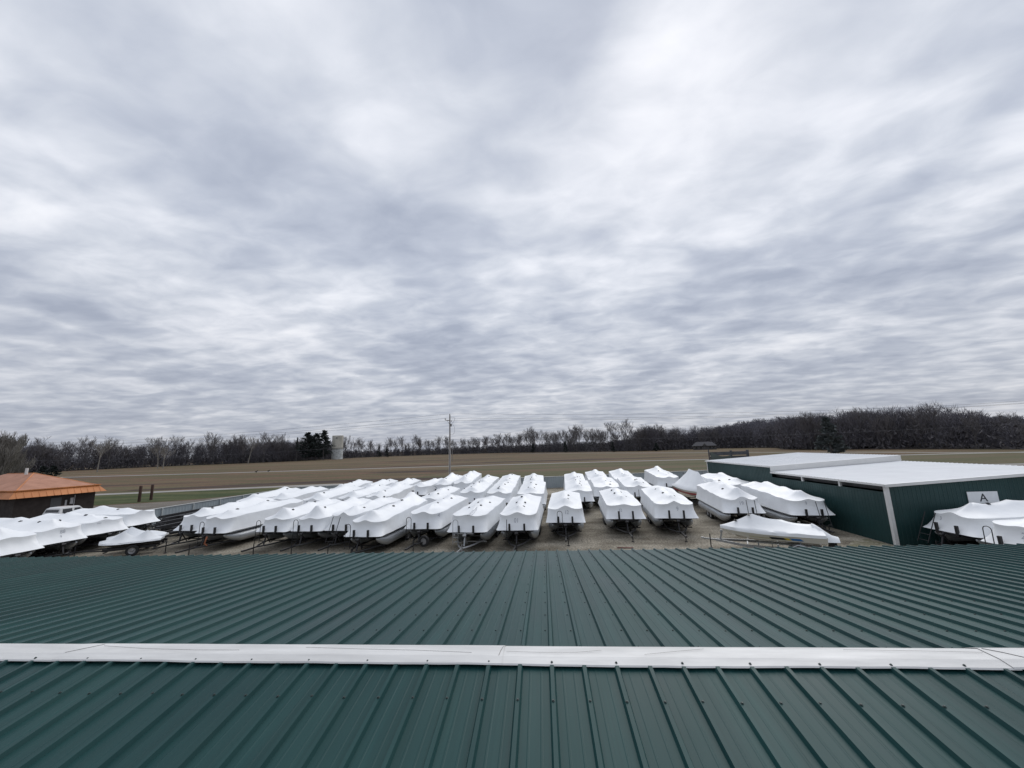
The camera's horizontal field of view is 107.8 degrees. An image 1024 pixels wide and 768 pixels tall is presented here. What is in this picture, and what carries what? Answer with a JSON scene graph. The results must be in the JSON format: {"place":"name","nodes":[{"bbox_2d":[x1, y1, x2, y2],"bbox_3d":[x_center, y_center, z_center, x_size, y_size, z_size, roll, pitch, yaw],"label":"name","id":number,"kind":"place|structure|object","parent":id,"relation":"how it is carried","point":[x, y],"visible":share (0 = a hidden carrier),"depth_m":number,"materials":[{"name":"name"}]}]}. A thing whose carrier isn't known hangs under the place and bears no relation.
{"place":"outdoors","nodes":[
{"label":"outdoors","id":0,"kind":"place"},
{"bbox_2d":[93,496,232,509],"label":"gravel drive","id":1,"kind":"structure","parent":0,"point":[143,506],"depth_m":50.69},
{"bbox_2d":[0,468,106,518],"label":"orange roof building","id":2,"kind":"structure","parent":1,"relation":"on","point":[26,494],"depth_m":42.75,"materials":[{"name":"metal"}]},
{"bbox_2d":[42,505,82,514],"bbox_3d":[-42.464,12.506,34.945,2.000,1.928,5.780,-3,-10,4],"label":"pickup truck","id":3,"kind":"object","parent":1,"relation":"on","point":[59,510],"visible":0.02,"depth_m":34.76,"materials":[{"name":"white metal"}]},
{"bbox_2d":[94,487,292,504],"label":"grass verge","id":4,"kind":"object","parent":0,"point":[129,498],"depth_m":61.55,"materials":[{"name":"plant"}]},
{"bbox_2d":[128,477,444,490],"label":"dark grass strip","id":5,"kind":"object","parent":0,"point":[312,482],"depth_m":78.59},
{"bbox_2d":[445,414,454,473],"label":"utility pole","id":6,"kind":"object","parent":5,"relation":"on","point":[449,444],"visible":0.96,"depth_m":80.08,"materials":[{"name":"brown wood"}]},
{"bbox_2d":[26,423,1022,460],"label":"power line","id":7,"kind":"object","parent":6,"relation":"attached to","point":[539,439],"visible":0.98,"depth_m":78.00,"materials":[{"name":"grey"}]},
{"bbox_2d":[31,487,893,556],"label":"gravel yard","id":8,"kind":"structure","parent":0,"point":[596,533],"depth_m":24.58,"materials":[{"name":"gravel"}]},
{"bbox_2d":[1,552,25,557],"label":"boat trailer","id":9,"kind":"object","parent":8,"relation":"on","point":[17,555],"visible":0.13,"depth_m":20.76,"materials":[{"name":"black metal"}]},
{"bbox_2d":[0,527,44,557],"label":"pontoon boat","id":10,"kind":"object","parent":9,"relation":"on","point":[13,542],"visible":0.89,"depth_m":21.35,"materials":[{"name":"white plastic"}]},
{"bbox_2d":[29,541,72,556],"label":"trailer","id":11,"kind":"object","parent":8,"relation":"on","point":[44,551],"visible":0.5,"depth_m":23.24,"materials":[{"name":"black metal"}]},
{"bbox_2d":[0,517,86,553],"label":"pontoon boat","id":12,"kind":"object","parent":11,"relation":"on","point":[51,531],"visible":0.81,"depth_m":23.70,"materials":[{"name":"white plastic"}]},
{"bbox_2d":[74,531,115,547],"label":"boat trailer","id":13,"kind":"object","parent":8,"relation":"on","point":[90,541],"visible":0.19,"depth_m":26.02,"materials":[{"name":"black metal"}]},
{"bbox_2d":[30,512,128,546],"bbox_3d":[-31.660,10.389,27.092,6.982,2.148,2.677,-5,-10,16],"label":"pontoon boat","id":14,"kind":"object","parent":13,"relation":"on","point":[93,526],"visible":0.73,"depth_m":26.56,"materials":[{"name":"white plastic"}]},
{"bbox_2d":[70,538,167,556],"bbox_3d":[-25.921,10.770,24.442,4.601,0.750,2.510,3,-11,-25],"label":"boat trailer","id":15,"kind":"object","parent":8,"relation":"on","point":[132,550],"visible":0.64,"depth_m":23.91,"materials":[{"name":"black metal"}]},
{"bbox_2d":[98,530,164,546],"bbox_3d":[-24.801,10.070,24.372,3.100,0.933,1.120,3,-11,-25],"label":"personal watercraft","id":16,"kind":"object","parent":15,"relation":"on","point":[123,539],"visible":1,"depth_m":24.17,"materials":[{"name":"white plastic"}]},
{"bbox_2d":[106,527,168,539],"bbox_3d":[-25.619,10.253,25.569,3.100,1.026,1.120,3,-11,-25],"label":"personal watercraft","id":17,"kind":"object","parent":15,"relation":"on","point":[132,531],"visible":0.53,"depth_m":25.49,"materials":[{"name":"white plastic"}]},
{"bbox_2d":[137,523,151,530],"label":"boat trailer","id":18,"kind":"object","parent":8,"relation":"on","point":[147,525],"visible":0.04,"depth_m":29.03,"materials":[{"name":"black metal"}]},
{"bbox_2d":[71,506,160,532],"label":"pontoon boat","id":19,"kind":"object","parent":18,"relation":"on","point":[134,518],"visible":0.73,"depth_m":29.36,"materials":[{"name":"white plastic"}]},
{"bbox_2d":[151,525,201,552],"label":"boat trailer","id":20,"kind":"object","parent":8,"relation":"on","point":[181,535],"visible":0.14,"depth_m":25.59,"materials":[{"name":"black metal"}]},
{"bbox_2d":[173,497,277,536],"bbox_3d":[-21.940,10.328,29.313,2.430,2.367,7.178,-3,-10,9],"label":"pontoon boat","id":21,"kind":"object","parent":20,"relation":"on","point":[196,519],"visible":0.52,"depth_m":26.91,"materials":[{"name":"white plastic"}]},
{"bbox_2d":[175,522,236,554],"bbox_3d":[-19.578,10.402,26.897,2.170,1.876,8.860,-3,-10,9],"label":"boat trailer","id":22,"kind":"object","parent":8,"relation":"on","point":[204,536],"visible":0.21,"depth_m":24.46,"materials":[{"name":"black metal"}]},
{"bbox_2d":[195,498,302,539],"bbox_3d":[-19.366,10.117,28.321,2.472,2.281,7.573,-3,-10,9],"label":"pontoon boat","id":23,"kind":"object","parent":22,"relation":"on","point":[237,524],"visible":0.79,"depth_m":26.06,"materials":[{"name":"white plastic"}]},
{"bbox_2d":[241,520,319,553],"bbox_3d":[-15.510,10.165,26.308,2.070,1.876,8.060,-3,-10,9],"label":"boat trailer","id":24,"kind":"object","parent":8,"relation":"on","point":[270,540],"visible":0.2,"depth_m":24.31,"materials":[{"name":"black metal"}]},
{"bbox_2d":[256,497,340,538],"bbox_3d":[-15.300,9.891,27.729,2.374,2.260,6.775,-3,-10,9],"label":"pontoon boat","id":25,"kind":"object","parent":24,"relation":"on","point":[283,519],"visible":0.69,"depth_m":25.29,"materials":[{"name":"white plastic"}]},
{"bbox_2d":[280,520,329,553],"bbox_3d":[-13.112,10.073,26.236,2.010,1.876,8.260,-3,-10,8],"label":"boat trailer","id":26,"kind":"object","parent":8,"relation":"on","point":[301,535],"visible":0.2,"depth_m":24.10,"materials":[{"name":"black metal"}]},
{"bbox_2d":[291,496,369,538],"bbox_3d":[-12.927,9.776,27.662,2.322,2.308,6.982,-3,-10,8],"label":"pontoon boat","id":27,"kind":"object","parent":26,"relation":"on","point":[318,517],"visible":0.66,"depth_m":25.15,"materials":[{"name":"white plastic"}]},
{"bbox_2d":[318,517,350,553],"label":"boat trailer","id":28,"kind":"object","parent":8,"relation":"on","point":[336,539],"visible":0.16,"depth_m":23.75,"materials":[{"name":"black metal"}]},
{"bbox_2d":[324,496,399,537],"bbox_3d":[-10.604,9.698,27.542,2.358,2.267,7.075,-3,-10,8],"label":"pontoon boat","id":29,"kind":"object","parent":28,"relation":"on","point":[349,515],"visible":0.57,"depth_m":25.07,"materials":[{"name":"white plastic"}]},
{"bbox_2d":[344,524,413,553],"bbox_3d":[-8.510,9.640,24.595,2.210,1.876,8.860,-3,-10,9],"label":"boat trailer","id":30,"kind":"object","parent":8,"relation":"on","point":[406,536],"visible":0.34,"depth_m":22.09,"materials":[{"name":"black metal"}]},
{"bbox_2d":[344,490,427,543],"bbox_3d":[-8.322,9.162,25.948,2.518,2.639,7.780,-3,-10,9],"label":"pontoon boat","id":31,"kind":"object","parent":30,"relation":"on","point":[385,524],"visible":0.9,"depth_m":23.55,"materials":[{"name":"white plastic"}]},
{"bbox_2d":[404,517,441,551],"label":"boat trailer","id":32,"kind":"object","parent":8,"relation":"on","point":[423,540],"visible":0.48,"depth_m":23.35,"materials":[{"name":"black metal"}]},
{"bbox_2d":[404,494,468,536],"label":"pontoon boat","id":33,"kind":"object","parent":32,"relation":"on","point":[437,515],"visible":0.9,"depth_m":24.81,"materials":[{"name":"white plastic"}]},
{"bbox_2d":[148,470,707,527],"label":"metal fence","id":34,"kind":"object","parent":8,"relation":"on","point":[554,481],"visible":0.17,"depth_m":41.74,"materials":[{"name":"grey"}]},
{"bbox_2d":[452,520,500,551],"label":"boat trailer","id":35,"kind":"object","parent":8,"relation":"on","point":[497,533],"visible":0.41,"depth_m":22.34,"materials":[{"name":"metal"}]},
{"bbox_2d":[447,495,505,539],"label":"pontoon boat","id":36,"kind":"object","parent":35,"relation":"on","point":[481,516],"visible":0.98,"depth_m":23.41,"materials":[{"name":"white plastic"}]},
{"bbox_2d":[503,520,540,550],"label":"trailer","id":37,"kind":"object","parent":8,"relation":"on","point":[516,533],"visible":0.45,"depth_m":22.40,"materials":[{"name":"black metal"}]},
{"bbox_2d":[496,493,543,537],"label":"pontoon boat","id":38,"kind":"object","parent":37,"relation":"on","point":[518,512],"visible":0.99,"depth_m":23.25,"materials":[{"name":"white plastic"}]},
{"bbox_2d":[551,511,581,545],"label":"trailer","id":39,"kind":"object","parent":8,"relation":"on","point":[565,531],"visible":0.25,"depth_m":24.09,"materials":[{"name":"black metal"}]},
{"bbox_2d":[546,490,585,529],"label":"pontoon boat","id":40,"kind":"object","parent":39,"relation":"on","point":[567,504],"visible":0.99,"depth_m":24.86,"materials":[{"name":"white plastic"}]},
{"bbox_2d":[581,497,590,510],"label":"trailer","id":41,"kind":"object","parent":8,"relation":"on","point":[583,504],"visible":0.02,"depth_m":33.60,"materials":[{"name":"black metal"}]},
{"bbox_2d":[564,478,593,507],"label":"pontoon boat","id":42,"kind":"object","parent":41,"relation":"on","point":[582,488],"visible":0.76,"depth_m":34.02,"materials":[{"name":"white plastic"}]},
{"bbox_2d":[603,511,640,541],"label":"trailer","id":43,"kind":"object","parent":8,"relation":"on","point":[627,521],"visible":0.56,"depth_m":24.70,"materials":[{"name":"black metal"}]},
{"bbox_2d":[598,488,645,526],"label":"pontoon boat","id":44,"kind":"object","parent":43,"relation":"on","point":[612,502],"visible":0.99,"depth_m":25.61,"materials":[{"name":"white plastic"}]},
{"bbox_2d":[634,492,642,505],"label":"trailer","id":45,"kind":"object","parent":8,"relation":"on","point":[638,499],"visible":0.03,"depth_m":34.88,"materials":[{"name":"black metal"}]},
{"bbox_2d":[617,475,651,496],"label":"pontoon boat","id":46,"kind":"object","parent":45,"relation":"on","point":[631,485],"visible":0.55,"depth_m":36.09,"materials":[{"name":"white plastic"}]},
{"bbox_2d":[647,510,691,541],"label":"trailer","id":47,"kind":"object","parent":8,"relation":"on","point":[669,527],"visible":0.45,"depth_m":24.41,"materials":[{"name":"black metal"}]},
{"bbox_2d":[640,485,698,525],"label":"pontoon boat","id":48,"kind":"object","parent":47,"relation":"on","point":[657,502],"visible":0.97,"depth_m":25.38,"materials":[{"name":"white plastic"}]},
{"bbox_2d":[683,495,698,504],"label":"trailer","id":49,"kind":"object","parent":8,"relation":"on","point":[690,499],"visible":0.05,"depth_m":36.69,"materials":[{"name":"black metal"}]},
{"bbox_2d":[672,469,705,496],"bbox_3d":[18.119,9.815,36.891,2.726,2.631,7.510,-3,-10,7],"label":"runabout","id":50,"kind":"object","parent":49,"relation":"on","point":[688,481],"visible":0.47,"depth_m":36.54,"materials":[{"name":"grey"}]},
{"bbox_2d":[708,450,748,459],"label":"timber frame","id":51,"kind":"object","parent":8,"relation":"on","point":[715,455],"visible":0.41,"depth_m":45.34,"materials":[{"name":"grey"}]},
{"bbox_2d":[706,500,757,521],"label":"trailer","id":52,"kind":"object","parent":8,"relation":"on","point":[711,516],"visible":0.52,"depth_m":26.32,"materials":[{"name":"black metal"}]},
{"bbox_2d":[696,479,765,520],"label":"pontoon boat","id":53,"kind":"object","parent":52,"relation":"on","point":[719,499],"visible":0.94,"depth_m":26.70,"materials":[{"name":"white plastic"}]},
{"bbox_2d":[701,529,821,547],"bbox_3d":[13.437,8.627,20.377,5.600,1.030,2.260,-8,-11,30],"label":"trailer","id":54,"kind":"object","parent":8,"relation":"on","point":[729,541],"visible":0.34,"depth_m":20.34,"materials":[{"name":"metal"}]},
{"bbox_2d":[720,514,840,546],"bbox_3d":[14.165,7.823,20.059,5.250,1.540,2.051,-8,-11,30],"label":"runabout","id":55,"kind":"object","parent":54,"relation":"on","point":[752,526],"visible":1,"depth_m":19.50,"materials":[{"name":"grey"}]},
{"bbox_2d":[759,501,834,534],"bbox_3d":[19.799,8.963,26.548,2.330,1.986,8.860,-3,-10,9],"label":"trailer","id":56,"kind":"object","parent":8,"relation":"on","point":[819,517],"visible":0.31,"depth_m":23.74,"materials":[{"name":"black metal"}]},
{"bbox_2d":[741,481,834,522],"bbox_3d":[19.975,8.646,27.777,2.632,2.392,7.977,-3,-10,9],"label":"pontoon boat","id":57,"kind":"object","parent":56,"relation":"on","point":[779,502],"visible":0.91,"depth_m":25.43,"materials":[{"name":"white plastic"}]},
{"bbox_2d":[917,511,977,545],"bbox_3d":[24.701,7.484,18.787,8.160,1.986,2.350,-2,-10,0],"label":"trailer","id":58,"kind":"object","parent":8,"relation":"on","point":[942,534],"visible":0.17,"depth_m":19.21,"materials":[{"name":"black metal"}]},
{"bbox_2d":[923,499,1023,544],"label":"pontoon boat","id":59,"kind":"object","parent":58,"relation":"on","point":[970,520],"visible":0.8,"depth_m":18.58,"materials":[{"name":"white plastic"}]},
{"bbox_2d":[982,526,1003,544],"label":"trailer","id":60,"kind":"object","parent":8,"relation":"on","point":[1000,539],"visible":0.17,"depth_m":16.49,"materials":[{"name":"black metal"}]},
{"bbox_2d":[981,518,1023,544],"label":"pontoon boat","id":61,"kind":"object","parent":60,"relation":"on","point":[1010,531],"visible":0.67,"depth_m":16.40,"materials":[{"name":"white plastic"}]},
{"bbox_2d":[0,543,1023,767],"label":"metal building","id":62,"kind":"structure","parent":0,"point":[894,656],"depth_m":3.70,"materials":[{"name":"green paint"}]},
{"bbox_2d":[0,0,1023,459],"label":"sky","id":63,"kind":"structure","parent":0,"point":[224,218],"materials":[{"name":"grey"}]},
{"bbox_2d":[61,453,978,477],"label":"road","id":64,"kind":"structure","parent":0,"point":[473,465],"depth_m":135.63,"materials":[{"name":"asphalt"}]},
{"bbox_2d":[19,442,1023,505],"bbox_3d":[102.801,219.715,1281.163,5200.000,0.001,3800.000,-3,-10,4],"label":"ground","id":65,"kind":"structure","parent":0,"point":[114,481],"depth_m":149.49,"materials":[{"name":"brown plant"}]},
{"bbox_2d":[0,431,34,474],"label":"bare tree","id":66,"kind":"object","parent":65,"relation":"on","point":[10,453],"visible":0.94,"depth_m":61.70,"materials":[{"name":"grey plant"}]},
{"bbox_2d":[296,432,318,460],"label":"pine tree","id":67,"kind":"object","parent":65,"relation":"on","point":[309,440],"visible":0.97,"depth_m":346.01,"materials":[{"name":"green plant"}]},
{"bbox_2d":[311,430,333,459],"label":"pine tree","id":68,"kind":"object","parent":65,"relation":"on","point":[325,446],"visible":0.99,"depth_m":348.62,"materials":[{"name":"green plant"}]},
{"bbox_2d":[331,435,343,458],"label":"silo","id":69,"kind":"object","parent":65,"relation":"on","point":[337,448],"visible":0.94,"depth_m":373.74,"materials":[{"name":"concrete"}]},
{"bbox_2d":[813,416,849,453],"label":"cedar tree","id":70,"kind":"object","parent":65,"relation":"on","point":[829,439],"visible":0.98,"depth_m":133.02,"materials":[{"name":"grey plant"}]},
{"bbox_2d":[28,444,1023,472],"bbox_3d":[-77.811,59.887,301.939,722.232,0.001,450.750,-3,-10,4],"label":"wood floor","id":71,"kind":"structure","parent":0,"point":[915,447],"depth_m":194.78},
{"bbox_2d":[17,400,1023,472],"bbox_3d":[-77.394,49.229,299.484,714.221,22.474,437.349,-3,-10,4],"label":"wood","id":72,"kind":"object","parent":71,"relation":"on","point":[952,418],"visible":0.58,"depth_m":265.87,"materials":[{"name":"plant"}]},
{"bbox_2d":[905,406,932,448],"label":"bare tree","id":73,"kind":"object","parent":71,"relation":"on","point":[913,417],"visible":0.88,"depth_m":150.27,"materials":[{"name":"grey plant"}]},
{"bbox_2d":[910,406,947,448],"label":"bare tree","id":74,"kind":"object","parent":71,"relation":"on","point":[933,415],"visible":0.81,"depth_m":146.44,"materials":[{"name":"grey plant"}]},
{"bbox_2d":[958,412,981,448],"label":"bare tree","id":75,"kind":"object","parent":71,"relation":"on","point":[972,423],"visible":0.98,"depth_m":133.53,"materials":[{"name":"grey plant"}]},
{"bbox_2d":[95,463,1023,494],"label":"road","id":76,"kind":"structure","parent":0,"point":[313,485],"depth_m":71.05,"materials":[{"name":"asphalt"}]},
{"bbox_2d":[417,451,1023,477],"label":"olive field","id":77,"kind":"structure","parent":0,"point":[544,470],"depth_m":94.78,"materials":[{"name":"green plant"}]},
{"bbox_2d":[705,453,1023,545],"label":"storage building","id":78,"kind":"structure","parent":0,"point":[889,499],"depth_m":23.05,"materials":[{"name":"green metal"}]},
{"bbox_2d":[966,491,999,502],"bbox_3d":[25.910,6.230,20.533,1.540,0.610,0.034,-3,-10,4],"label":"letter sign","id":79,"kind":"object","parent":78,"relation":"attached to","point":[984,497],"visible":0.96,"depth_m":20.53,"materials":[{"name":"grey"}]},
{"bbox_3d":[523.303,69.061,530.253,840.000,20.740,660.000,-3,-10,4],"label":"hill","id":80,"kind":"structure","parent":0,"visible":0},
{"bbox_2d":[16,419,1023,471],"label":"undergrowth","id":81,"kind":"object","parent":80,"relation":"on","point":[967,444],"visible":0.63,"depth_m":276.31,"materials":[{"name":"plant"}]},
{"bbox_2d":[599,415,1023,449],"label":"hillside wood","id":82,"kind":"object","parent":80,"relation":"on","point":[752,423],"visible":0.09,"depth_m":408.28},
{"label":"boat trailer","id":83,"kind":"object","parent":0,"visible":0},
{"bbox_2d":[236,487,299,501],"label":"pontoon boat","id":84,"kind":"object","parent":83,"relation":"on","point":[272,494],"visible":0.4,"depth_m":37.07,"materials":[{"name":"white plastic"}]},
{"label":"boat trailer","id":85,"kind":"object","parent":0,"visible":0},
{"bbox_2d":[271,486,328,500],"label":"pontoon boat","id":86,"kind":"object","parent":85,"relation":"on","point":[305,493],"visible":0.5,"depth_m":37.21,"materials":[{"name":"white plastic"}]},
{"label":"boat trailer","id":87,"kind":"object","parent":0,"visible":0},
{"bbox_2d":[303,485,363,503],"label":"pontoon boat","id":88,"kind":"object","parent":87,"relation":"on","point":[338,492],"visible":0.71,"depth_m":35.76,"materials":[{"name":"white plastic"}]},
{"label":"boat trailer","id":89,"kind":"object","parent":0,"visible":0},
{"bbox_2d":[338,484,389,500],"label":"pontoon boat","id":90,"kind":"object","parent":89,"relation":"on","point":[367,491],"visible":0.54,"depth_m":36.02,"materials":[{"name":"white plastic"}]},
{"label":"boat trailer","id":91,"kind":"object","parent":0,"visible":0},
{"bbox_2d":[366,483,414,499],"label":"pontoon boat","id":92,"kind":"object","parent":91,"relation":"on","point":[399,490],"visible":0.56,"depth_m":36.70,"materials":[{"name":"white plastic"}]},
{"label":"boat trailer","id":93,"kind":"object","parent":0,"visible":0},
{"bbox_2d":[422,486,459,503],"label":"pontoon boat","id":94,"kind":"object","parent":93,"relation":"on","point":[440,493],"visible":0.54,"depth_m":34.31,"materials":[{"name":"white plastic"}]},
{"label":"boat trailer","id":95,"kind":"object","parent":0,"visible":0},
{"bbox_2d":[460,481,492,502],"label":"pontoon boat","id":96,"kind":"object","parent":95,"relation":"on","point":[476,490],"visible":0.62,"depth_m":35.68,"materials":[{"name":"white plastic"}]},
{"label":"boat trailer","id":97,"kind":"object","parent":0,"visible":0},
{"bbox_2d":[486,480,517,505],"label":"pontoon boat","id":98,"kind":"object","parent":97,"relation":"on","point":[507,490],"visible":0.69,"depth_m":35.30,"materials":[{"name":"white plastic"}]},
{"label":"boat trailer","id":99,"kind":"object","parent":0,"visible":0},
{"bbox_2d":[517,480,547,509],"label":"pontoon boat","id":100,"kind":"object","parent":99,"relation":"on","point":[535,487],"visible":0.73,"depth_m":34.20,"materials":[{"name":"white plastic"}]},
{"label":"boat trailer","id":101,"kind":"object","parent":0,"visible":0},
{"bbox_2d":[590,476,619,502],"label":"pontoon boat","id":102,"kind":"object","parent":101,"relation":"on","point":[598,484],"visible":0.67,"depth_m":37.35,"materials":[{"name":"white plastic"}]},
{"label":"boat trailer","id":103,"kind":"object","parent":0,"visible":0},
{"bbox_2d":[701,472,748,488],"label":"pontoon boat","id":104,"kind":"object","parent":103,"relation":"on","point":[722,477],"visible":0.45,"depth_m":35.80,"materials":[{"name":"white plastic"}]},
{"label":"boat trailer","id":105,"kind":"object","parent":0,"visible":0},
{"bbox_2d":[414,478,442,496],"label":"pontoon boat","id":106,"kind":"object","parent":105,"relation":"on","point":[424,488],"visible":0.58,"depth_m":42.88,"materials":[{"name":"white plastic"}]},
{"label":"boat trailer","id":107,"kind":"object","parent":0,"visible":0},
{"bbox_2d":[436,473,461,489],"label":"pontoon boat","id":108,"kind":"object","parent":107,"relation":"on","point":[450,479],"visible":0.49,"depth_m":45.16,"materials":[{"name":"white plastic"}]},
{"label":"boat trailer","id":109,"kind":"object","parent":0,"visible":0},
{"bbox_2d":[453,471,481,491],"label":"pontoon boat","id":110,"kind":"object","parent":109,"relation":"on","point":[467,479],"visible":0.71,"depth_m":45.36,"materials":[{"name":"white plastic"}]},
{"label":"boat trailer","id":111,"kind":"object","parent":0,"visible":0},
{"bbox_2d":[644,466,678,491],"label":"pontoon boat","id":112,"kind":"object","parent":111,"relation":"on","point":[657,475],"visible":0.77,"depth_m":43.64,"materials":[{"name":"white plastic"}]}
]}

